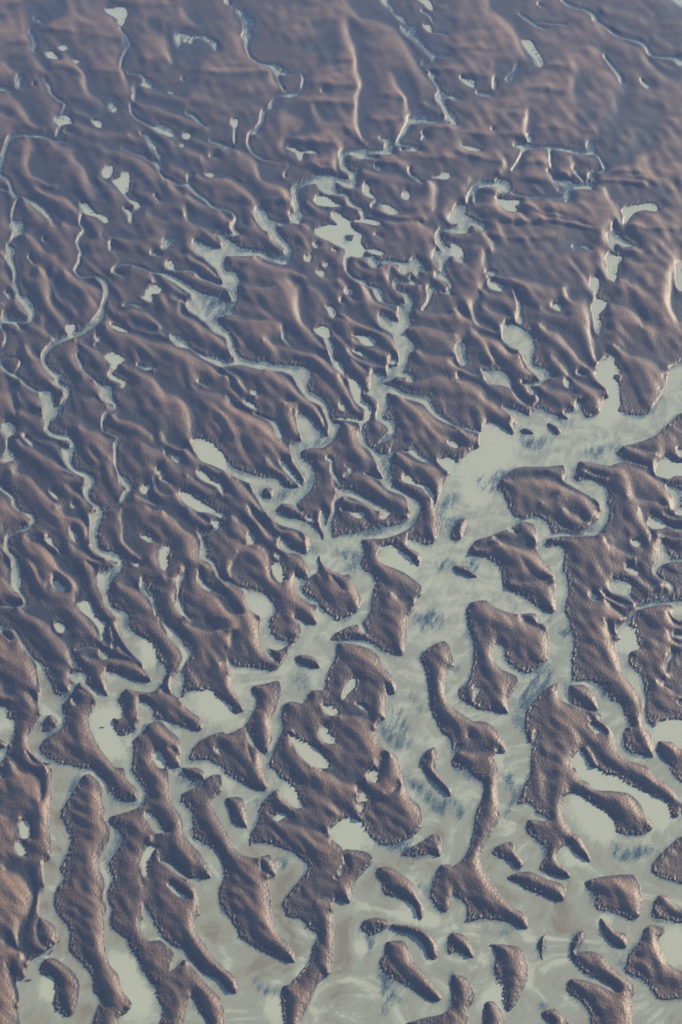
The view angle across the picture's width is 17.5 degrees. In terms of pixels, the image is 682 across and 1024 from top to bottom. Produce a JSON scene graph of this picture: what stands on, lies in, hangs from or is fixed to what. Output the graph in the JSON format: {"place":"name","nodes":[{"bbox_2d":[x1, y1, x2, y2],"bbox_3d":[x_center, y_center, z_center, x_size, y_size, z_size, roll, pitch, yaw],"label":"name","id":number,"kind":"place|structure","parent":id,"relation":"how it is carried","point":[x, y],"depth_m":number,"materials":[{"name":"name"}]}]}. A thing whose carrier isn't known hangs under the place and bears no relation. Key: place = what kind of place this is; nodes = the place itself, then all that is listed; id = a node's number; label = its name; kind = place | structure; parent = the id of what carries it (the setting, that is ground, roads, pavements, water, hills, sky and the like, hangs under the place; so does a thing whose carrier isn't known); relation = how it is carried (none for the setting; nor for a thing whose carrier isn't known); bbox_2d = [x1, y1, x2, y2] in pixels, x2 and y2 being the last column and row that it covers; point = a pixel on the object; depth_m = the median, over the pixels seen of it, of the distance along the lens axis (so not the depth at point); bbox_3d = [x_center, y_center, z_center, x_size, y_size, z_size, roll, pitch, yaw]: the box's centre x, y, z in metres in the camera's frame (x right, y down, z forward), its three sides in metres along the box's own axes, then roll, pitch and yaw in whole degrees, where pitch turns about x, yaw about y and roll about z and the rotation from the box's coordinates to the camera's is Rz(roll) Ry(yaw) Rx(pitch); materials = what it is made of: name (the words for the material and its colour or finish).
{"place":"outdoors","nodes":[
{"label":"outdoors","id":0,"kind":"place"},
{"bbox_2d":[16,840,26,855],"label":"pool","id":1,"kind":"structure","parent":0,"point":[20,849],"depth_m":815.68,"materials":[{"name":"liquid"}]},
{"bbox_2d":[19,819,30,838],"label":"pool","id":2,"kind":"structure","parent":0,"point":[24,828],"depth_m":823.64,"materials":[{"name":"liquid"}]},
{"bbox_2d":[0,135,59,224],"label":"river","id":3,"kind":"structure","parent":0,"point":[42,210],"depth_m":1199.14,"materials":[{"name":"liquid"}]},
{"bbox_2d":[142,845,155,875],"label":"pool","id":4,"kind":"structure","parent":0,"point":[149,852],"depth_m":812.54,"materials":[{"name":"liquid"}]},
{"bbox_2d":[145,812,164,832],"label":"pool","id":5,"kind":"structure","parent":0,"point":[155,825],"depth_m":826.05,"materials":[{"name":"liquid"}]},
{"bbox_2d":[153,751,168,769],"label":"pool","id":6,"kind":"structure","parent":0,"point":[159,760],"depth_m":852.32,"materials":[{"name":"liquid"}]},
{"bbox_2d":[169,884,188,898],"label":"pool","id":7,"kind":"structure","parent":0,"point":[173,889],"depth_m":798.89,"materials":[{"name":"liquid"}]},
{"bbox_2d":[184,997,207,1023],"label":"pool","id":8,"kind":"structure","parent":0,"point":[193,1015],"depth_m":755.13,"materials":[{"name":"liquid"}]},
{"bbox_2d":[231,119,237,129],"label":"pool","id":9,"kind":"structure","parent":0,"point":[234,122],"depth_m":1256.24,"materials":[{"name":"liquid"}]},
{"bbox_2d":[237,10,286,78],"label":"creek","id":10,"kind":"structure","parent":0,"point":[245,37],"depth_m":1333.62,"materials":[{"name":"liquid"}]},
{"bbox_2d":[248,77,303,158],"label":"creek","id":11,"kind":"structure","parent":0,"point":[253,132],"depth_m":1260.93,"materials":[{"name":"liquid"}]},
{"bbox_2d":[0,0,681,1023],"bbox_3d":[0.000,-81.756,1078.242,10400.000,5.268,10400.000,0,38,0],"label":"mudflat","id":12,"kind":"structure","parent":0,"point":[358,72],"depth_m":1027.01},
{"bbox_2d":[0,705,14,762],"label":"pool","id":13,"kind":"structure","parent":12,"relation":"in","point":[7,728],"depth_m":865.87,"materials":[{"name":"liquid"}]},
{"bbox_2d":[1,422,15,463],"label":"pool","id":14,"kind":"structure","parent":12,"relation":"in","point":[8,430],"depth_m":1020.81,"materials":[{"name":"liquid"}]},
{"bbox_2d":[0,214,34,344],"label":"creek","id":15,"kind":"structure","parent":12,"relation":"in","point":[16,228],"depth_m":1116.67,"materials":[{"name":"liquid"}]},
{"bbox_2d":[0,486,34,607],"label":"creek","id":16,"kind":"structure","parent":12,"relation":"in","point":[16,578],"depth_m":944.31,"materials":[{"name":"liquid"}]},
{"bbox_2d":[46,51,57,58],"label":"pool","id":17,"kind":"structure","parent":12,"relation":"in","point":[51,54],"depth_m":1323.17,"materials":[{"name":"liquid"}]},
{"bbox_2d":[46,537,58,551],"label":"pool","id":18,"kind":"structure","parent":12,"relation":"in","point":[49,540],"depth_m":957.70,"materials":[{"name":"liquid"}]},
{"bbox_2d":[46,83,71,134],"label":"creek","id":19,"kind":"structure","parent":12,"relation":"in","point":[61,120],"depth_m":1259.05,"materials":[{"name":"liquid"}]},
{"bbox_2d":[53,581,65,592],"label":"pool","id":20,"kind":"structure","parent":12,"relation":"in","point":[58,586],"depth_m":934.39,"materials":[{"name":"liquid"}]},
{"bbox_2d":[55,622,65,632],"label":"pool","id":21,"kind":"structure","parent":12,"relation":"in","point":[60,627],"depth_m":913.66,"materials":[{"name":"liquid"}]},
{"bbox_2d":[59,45,67,50],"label":"pool","id":22,"kind":"structure","parent":12,"relation":"in","point":[63,47],"depth_m":1331.52,"materials":[{"name":"liquid"}]},
{"bbox_2d":[70,531,77,541],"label":"pool","id":23,"kind":"structure","parent":12,"relation":"in","point":[74,536],"depth_m":960.97,"materials":[{"name":"liquid"}]},
{"bbox_2d":[79,600,106,640],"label":"pool","id":24,"kind":"structure","parent":12,"relation":"in","point":[86,607],"depth_m":919.63,"materials":[{"name":"liquid"}]},
{"bbox_2d":[80,203,108,222],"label":"pool","id":25,"kind":"structure","parent":12,"relation":"in","point":[86,209],"depth_m":1178.22,"materials":[{"name":"liquid"}]},
{"bbox_2d":[77,357,115,422],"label":"creek","id":26,"kind":"structure","parent":12,"relation":"in","point":[107,396],"depth_m":1045.46,"materials":[{"name":"liquid"}]},
{"bbox_2d":[93,120,101,127],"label":"pool","id":27,"kind":"structure","parent":12,"relation":"in","point":[96,123],"depth_m":1256.24,"materials":[{"name":"liquid"}]},
{"bbox_2d":[100,651,108,659],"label":"pool","id":28,"kind":"structure","parent":12,"relation":"in","point":[104,655],"depth_m":900.02,"materials":[{"name":"liquid"}]},
{"bbox_2d":[103,166,112,177],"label":"pool","id":29,"kind":"structure","parent":12,"relation":"in","point":[107,171],"depth_m":1212.05,"materials":[{"name":"liquid"}]},
{"bbox_2d":[109,103,116,111],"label":"pool","id":30,"kind":"structure","parent":12,"relation":"in","point":[112,108],"depth_m":1270.89,"materials":[{"name":"liquid"}]},
{"bbox_2d":[106,352,125,387],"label":"pool","id":31,"kind":"structure","parent":12,"relation":"in","point":[114,359],"depth_m":1066.59,"materials":[{"name":"liquid"}]},
{"bbox_2d":[106,7,127,25],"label":"pool","id":32,"kind":"structure","parent":12,"relation":"in","point":[120,14],"depth_m":1368.20,"materials":[{"name":"liquid"}]},
{"bbox_2d":[111,325,126,332],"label":"pool","id":33,"kind":"structure","parent":12,"relation":"in","point":[118,328],"depth_m":1090.00,"materials":[{"name":"liquid"}]},
{"bbox_2d":[115,442,130,502],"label":"creek","id":34,"kind":"structure","parent":12,"relation":"in","point":[124,482],"depth_m":990.86,"materials":[{"name":"liquid"}]},
{"bbox_2d":[113,171,140,222],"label":"pool","id":35,"kind":"structure","parent":12,"relation":"in","point":[122,182],"depth_m":1199.99,"materials":[{"name":"liquid"}]},
{"bbox_2d":[132,76,151,100],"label":"pool","id":36,"kind":"structure","parent":12,"relation":"in","point":[144,83],"depth_m":1291.79,"materials":[{"name":"liquid"}]},
{"bbox_2d":[142,485,150,493],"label":"pool","id":37,"kind":"structure","parent":12,"relation":"in","point":[145,489],"depth_m":987.38,"materials":[{"name":"liquid"}]},
{"bbox_2d":[142,535,154,542],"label":"pool","id":38,"kind":"structure","parent":12,"relation":"in","point":[147,538],"depth_m":959.88,"materials":[{"name":"liquid"}]},
{"bbox_2d":[141,581,156,614],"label":"pool","id":39,"kind":"structure","parent":12,"relation":"in","point":[147,595],"depth_m":930.27,"materials":[{"name":"liquid"}]},
{"bbox_2d":[142,285,161,301],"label":"pool","id":40,"kind":"structure","parent":12,"relation":"in","point":[153,289],"depth_m":1115.93,"materials":[{"name":"liquid"}]},
{"bbox_2d":[130,107,173,136],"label":"creek","id":41,"kind":"structure","parent":12,"relation":"in","point":[161,129],"depth_m":1249.73,"materials":[{"name":"liquid"}]},
{"bbox_2d":[159,546,170,570],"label":"pool","id":42,"kind":"structure","parent":12,"relation":"in","point":[163,556],"depth_m":949.62,"materials":[{"name":"liquid"}]},
{"bbox_2d":[162,239,172,249],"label":"pool","id":43,"kind":"structure","parent":12,"relation":"in","point":[166,243],"depth_m":1152.49,"materials":[{"name":"liquid"}]},
{"bbox_2d":[177,575,187,617],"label":"pool","id":44,"kind":"structure","parent":12,"relation":"in","point":[180,609],"depth_m":924.16,"materials":[{"name":"liquid"}]},
{"bbox_2d":[175,33,216,50],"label":"pool","id":45,"kind":"structure","parent":12,"relation":"in","point":[179,38],"depth_m":1339.97,"materials":[{"name":"liquid"}]},
{"bbox_2d":[180,492,222,517],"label":"pool","id":46,"kind":"structure","parent":12,"relation":"in","point":[188,499],"depth_m":978.80,"materials":[{"name":"liquid"}]},
{"bbox_2d":[198,575,221,595],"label":"pool","id":47,"kind":"structure","parent":12,"relation":"in","point":[202,584],"depth_m":933.87,"materials":[{"name":"liquid"}]},
{"bbox_2d":[198,471,223,493],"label":"pool","id":48,"kind":"structure","parent":12,"relation":"in","point":[203,476],"depth_m":992.61,"materials":[{"name":"liquid"}]},
{"bbox_2d":[197,519,288,660],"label":"creek","id":49,"kind":"structure","parent":12,"relation":"in","point":[261,605],"depth_m":923.15,"materials":[{"name":"liquid"}]},
{"bbox_2d":[244,401,256,409],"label":"pool","id":50,"kind":"structure","parent":12,"relation":"in","point":[250,405],"depth_m":1038.39,"materials":[{"name":"liquid"}]},
{"bbox_2d":[248,534,255,544],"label":"pool","id":51,"kind":"structure","parent":12,"relation":"in","point":[251,539],"depth_m":959.34,"materials":[{"name":"liquid"}]},
{"bbox_2d":[255,413,282,438],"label":"pool","id":52,"kind":"structure","parent":12,"relation":"in","point":[277,430],"depth_m":1023.60,"materials":[{"name":"liquid"}]},
{"bbox_2d":[268,812,285,821],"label":"pool","id":53,"kind":"structure","parent":12,"relation":"in","point":[279,816],"depth_m":828.89,"materials":[{"name":"liquid"}]},
{"bbox_2d":[272,562,284,582],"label":"pool","id":54,"kind":"structure","parent":12,"relation":"in","point":[277,569],"depth_m":942.21,"materials":[{"name":"liquid"}]},
{"bbox_2d":[288,147,316,160],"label":"pool","id":55,"kind":"structure","parent":12,"relation":"in","point":[299,154],"depth_m":1229.70,"materials":[{"name":"liquid"}]},
{"bbox_2d":[290,735,329,767],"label":"pool","id":56,"kind":"structure","parent":12,"relation":"in","point":[311,755],"depth_m":854.91,"materials":[{"name":"liquid"}]},
{"bbox_2d":[320,726,335,743],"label":"pool","id":57,"kind":"structure","parent":12,"relation":"in","point":[327,737],"depth_m":862.77,"materials":[{"name":"liquid"}]},
{"bbox_2d":[315,196,341,206],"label":"pool","id":58,"kind":"structure","parent":12,"relation":"in","point":[323,201],"depth_m":1186.50,"materials":[{"name":"liquid"}]},
{"bbox_2d":[315,326,344,373],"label":"pool","id":59,"kind":"structure","parent":12,"relation":"in","point":[323,331],"depth_m":1080.24,"materials":[{"name":"liquid"}]},
{"bbox_2d":[322,706,337,715],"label":"pool","id":60,"kind":"structure","parent":12,"relation":"in","point":[330,710],"depth_m":874.39,"materials":[{"name":"liquid"}]},
{"bbox_2d":[327,306,336,317],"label":"pool","id":61,"kind":"structure","parent":12,"relation":"in","point":[332,312],"depth_m":1102.09,"materials":[{"name":"liquid"}]},
{"bbox_2d":[327,458,338,483],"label":"pool","id":62,"kind":"structure","parent":12,"relation":"in","point":[330,460],"depth_m":997.89,"materials":[{"name":"liquid"}]},
{"bbox_2d":[343,678,355,698],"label":"pool","id":63,"kind":"structure","parent":12,"relation":"in","point":[350,685],"depth_m":884.93,"materials":[{"name":"liquid"}]},
{"bbox_2d":[342,510,364,518],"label":"pool","id":64,"kind":"structure","parent":12,"relation":"in","point":[359,515],"depth_m":973.16,"materials":[{"name":"liquid"}]},
{"bbox_2d":[359,792,367,801],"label":"pool","id":65,"kind":"structure","parent":12,"relation":"in","point":[362,796],"depth_m":836.70,"materials":[{"name":"liquid"}]},
{"bbox_2d":[354,335,375,345],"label":"pool","id":66,"kind":"structure","parent":12,"relation":"in","point":[367,340],"depth_m":1081.62,"materials":[{"name":"liquid"}]},
{"bbox_2d":[363,184,375,207],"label":"pool","id":67,"kind":"structure","parent":12,"relation":"in","point":[366,190],"depth_m":1194.90,"materials":[{"name":"liquid"}]},
{"bbox_2d":[368,769,378,782],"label":"pool","id":68,"kind":"structure","parent":12,"relation":"in","point":[372,775],"depth_m":845.49,"materials":[{"name":"liquid"}]},
{"bbox_2d":[381,204,398,214],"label":"pool","id":69,"kind":"structure","parent":12,"relation":"in","point":[388,209],"depth_m":1179.87,"materials":[{"name":"liquid"}]},
{"bbox_2d":[403,191,409,199],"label":"pool","id":70,"kind":"structure","parent":12,"relation":"in","point":[406,195],"depth_m":1192.37,"materials":[{"name":"liquid"}]},
{"bbox_2d":[404,449,427,462],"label":"pool","id":71,"kind":"structure","parent":12,"relation":"in","point":[415,454],"depth_m":1007.41,"materials":[{"name":"liquid"}]},
{"bbox_2d":[404,476,437,504],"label":"creek","id":72,"kind":"structure","parent":12,"relation":"in","point":[408,479],"depth_m":989.70,"materials":[{"name":"liquid"}]},
{"bbox_2d":[427,287,434,303],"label":"pool","id":73,"kind":"structure","parent":12,"relation":"in","point":[430,291],"depth_m":1116.67,"materials":[{"name":"liquid"}]},
{"bbox_2d":[433,172,450,178],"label":"pool","id":74,"kind":"structure","parent":12,"relation":"in","point":[444,175],"depth_m":1208.58,"materials":[{"name":"liquid"}]},
{"bbox_2d":[448,441,457,447],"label":"pool","id":75,"kind":"structure","parent":12,"relation":"in","point":[453,444],"depth_m":1014.07,"materials":[{"name":"liquid"}]},
{"bbox_2d":[456,343,467,365],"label":"pool","id":76,"kind":"structure","parent":12,"relation":"in","point":[460,350],"depth_m":1073.37,"materials":[{"name":"liquid"}]},
{"bbox_2d":[461,78,474,87],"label":"pool","id":77,"kind":"structure","parent":12,"relation":"in","point":[470,83],"depth_m":1295.76,"materials":[{"name":"liquid"}]},
{"bbox_2d":[462,146,480,150],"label":"pool","id":78,"kind":"structure","parent":12,"relation":"in","point":[469,148],"depth_m":1233.30,"materials":[{"name":"liquid"}]},
{"bbox_2d":[473,687,479,701],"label":"pool","id":79,"kind":"structure","parent":12,"relation":"in","point":[476,689],"depth_m":883.08,"materials":[{"name":"liquid"}]},
{"bbox_2d":[523,40,543,66],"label":"pool","id":80,"kind":"structure","parent":12,"relation":"in","point":[532,50],"depth_m":1326.29,"materials":[{"name":"liquid"}]},
{"bbox_2d":[513,143,603,178],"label":"creek","id":81,"kind":"structure","parent":12,"relation":"in","point":[550,149],"depth_m":1231.50,"materials":[{"name":"liquid"}]},
{"bbox_2d":[590,593,597,600],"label":"pool","id":82,"kind":"structure","parent":12,"relation":"in","point":[593,597],"depth_m":929.24,"materials":[{"name":"liquid"}]},
{"bbox_2d":[590,724,604,733],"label":"pool","id":83,"kind":"structure","parent":12,"relation":"in","point":[596,730],"depth_m":865.43,"materials":[{"name":"liquid"}]},
{"bbox_2d":[610,579,631,599],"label":"pool","id":84,"kind":"structure","parent":12,"relation":"in","point":[618,587],"depth_m":933.87,"materials":[{"name":"liquid"}]},
{"bbox_2d":[562,0,681,65],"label":"creek","id":85,"kind":"structure","parent":12,"relation":"in","point":[678,61],"depth_m":1337.85,"materials":[{"name":"liquid"}]},
{"bbox_2d":[626,567,637,575],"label":"pool","id":86,"kind":"structure","parent":12,"relation":"in","point":[631,571],"depth_m":942.21,"materials":[{"name":"liquid"}]},
{"bbox_2d":[632,540,642,546],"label":"pool","id":87,"kind":"structure","parent":12,"relation":"in","point":[636,543],"depth_m":957.16,"materials":[{"name":"liquid"}]},
{"bbox_2d":[649,517,681,531],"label":"pool","id":88,"kind":"structure","parent":12,"relation":"in","point":[655,523],"depth_m":967.58,"materials":[{"name":"liquid"}]},
{"bbox_2d":[656,455,681,478],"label":"pool","id":89,"kind":"structure","parent":12,"relation":"in","point":[667,468],"depth_m":999.66,"materials":[{"name":"liquid"}]},
{"bbox_2d":[665,653,672,672],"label":"pool","id":90,"kind":"structure","parent":12,"relation":"in","point":[669,658],"depth_m":897.63,"materials":[{"name":"liquid"}]},
{"bbox_2d":[666,486,681,514],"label":"pool","id":91,"kind":"structure","parent":12,"relation":"in","point":[676,494],"depth_m":982.79,"materials":[{"name":"liquid"}]},
{"bbox_2d":[0,73,681,1023],"bbox_3d":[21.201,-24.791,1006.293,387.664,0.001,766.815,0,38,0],"label":"river","id":92,"kind":"structure","parent":0,"point":[350,989],"depth_m":853.61,"materials":[{"name":"liquid"}]},
{"bbox_2d":[381,0,405,22],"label":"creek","id":93,"kind":"structure","parent":0,"point":[400,18],"depth_m":1374.89,"materials":[{"name":"liquid"}]},
{"bbox_2d":[401,26,434,61],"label":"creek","id":94,"kind":"structure","parent":0,"point":[408,33],"depth_m":1343.17,"materials":[{"name":"liquid"}]},
{"bbox_2d":[419,0,432,9],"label":"pool","id":95,"kind":"structure","parent":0,"point":[428,4],"depth_m":1379.38,"materials":[{"name":"liquid"}]},
{"bbox_2d":[424,25,431,32],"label":"pool","id":96,"kind":"structure","parent":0,"point":[428,28],"depth_m":1351.77,"materials":[{"name":"liquid"}]},
{"bbox_2d":[433,205,484,294],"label":"creek","id":97,"kind":"structure","parent":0,"point":[464,221],"depth_m":1155.64,"materials":[{"name":"liquid"}]},
{"bbox_2d":[469,179,512,201],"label":"pool","id":98,"kind":"structure","parent":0,"point":[503,186],"depth_m":1199.99,"materials":[{"name":"liquid"}]},
{"bbox_2d":[489,281,503,290],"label":"pool","id":99,"kind":"structure","parent":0,"point":[494,285],"depth_m":1120.37,"materials":[{"name":"liquid"}]},
{"bbox_2d":[497,199,520,211],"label":"pool","id":100,"kind":"structure","parent":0,"point":[508,205],"depth_m":1184.84,"materials":[{"name":"liquid"}]},
{"bbox_2d":[516,296,522,324],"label":"pool","id":101,"kind":"structure","parent":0,"point":[520,321],"depth_m":1098.15,"materials":[{"name":"liquid"}]},
{"bbox_2d":[513,173,591,201],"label":"creek","id":102,"kind":"structure","parent":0,"point":[568,185],"depth_m":1199.99,"materials":[{"name":"liquid"}]},
{"bbox_2d":[552,304,561,310],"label":"pool","id":103,"kind":"structure","parent":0,"point":[557,307],"depth_m":1104.98,"materials":[{"name":"liquid"}]},
{"bbox_2d":[590,276,606,333],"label":"pool","id":104,"kind":"structure","parent":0,"point":[598,306],"depth_m":1106.43,"materials":[{"name":"liquid"}]},
{"bbox_2d":[606,253,621,281],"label":"pool","id":105,"kind":"structure","parent":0,"point":[613,261],"depth_m":1136.97,"materials":[{"name":"liquid"}]},
{"bbox_2d":[608,228,632,249],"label":"pool","id":106,"kind":"structure","parent":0,"point":[614,239],"depth_m":1155.64,"materials":[{"name":"liquid"}]},
{"bbox_2d":[622,203,657,223],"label":"pool","id":107,"kind":"structure","parent":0,"point":[629,211],"depth_m":1180.69,"materials":[{"name":"liquid"}]},
{"bbox_2d":[672,0,681,7],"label":"pool","id":108,"kind":"structure","parent":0,"point":[678,3],"depth_m":1380.51,"materials":[{"name":"liquid"}]},
{"bbox_2d":[675,260,681,290],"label":"pool","id":109,"kind":"structure","parent":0,"point":[678,277],"depth_m":1128.23,"materials":[{"name":"liquid"}]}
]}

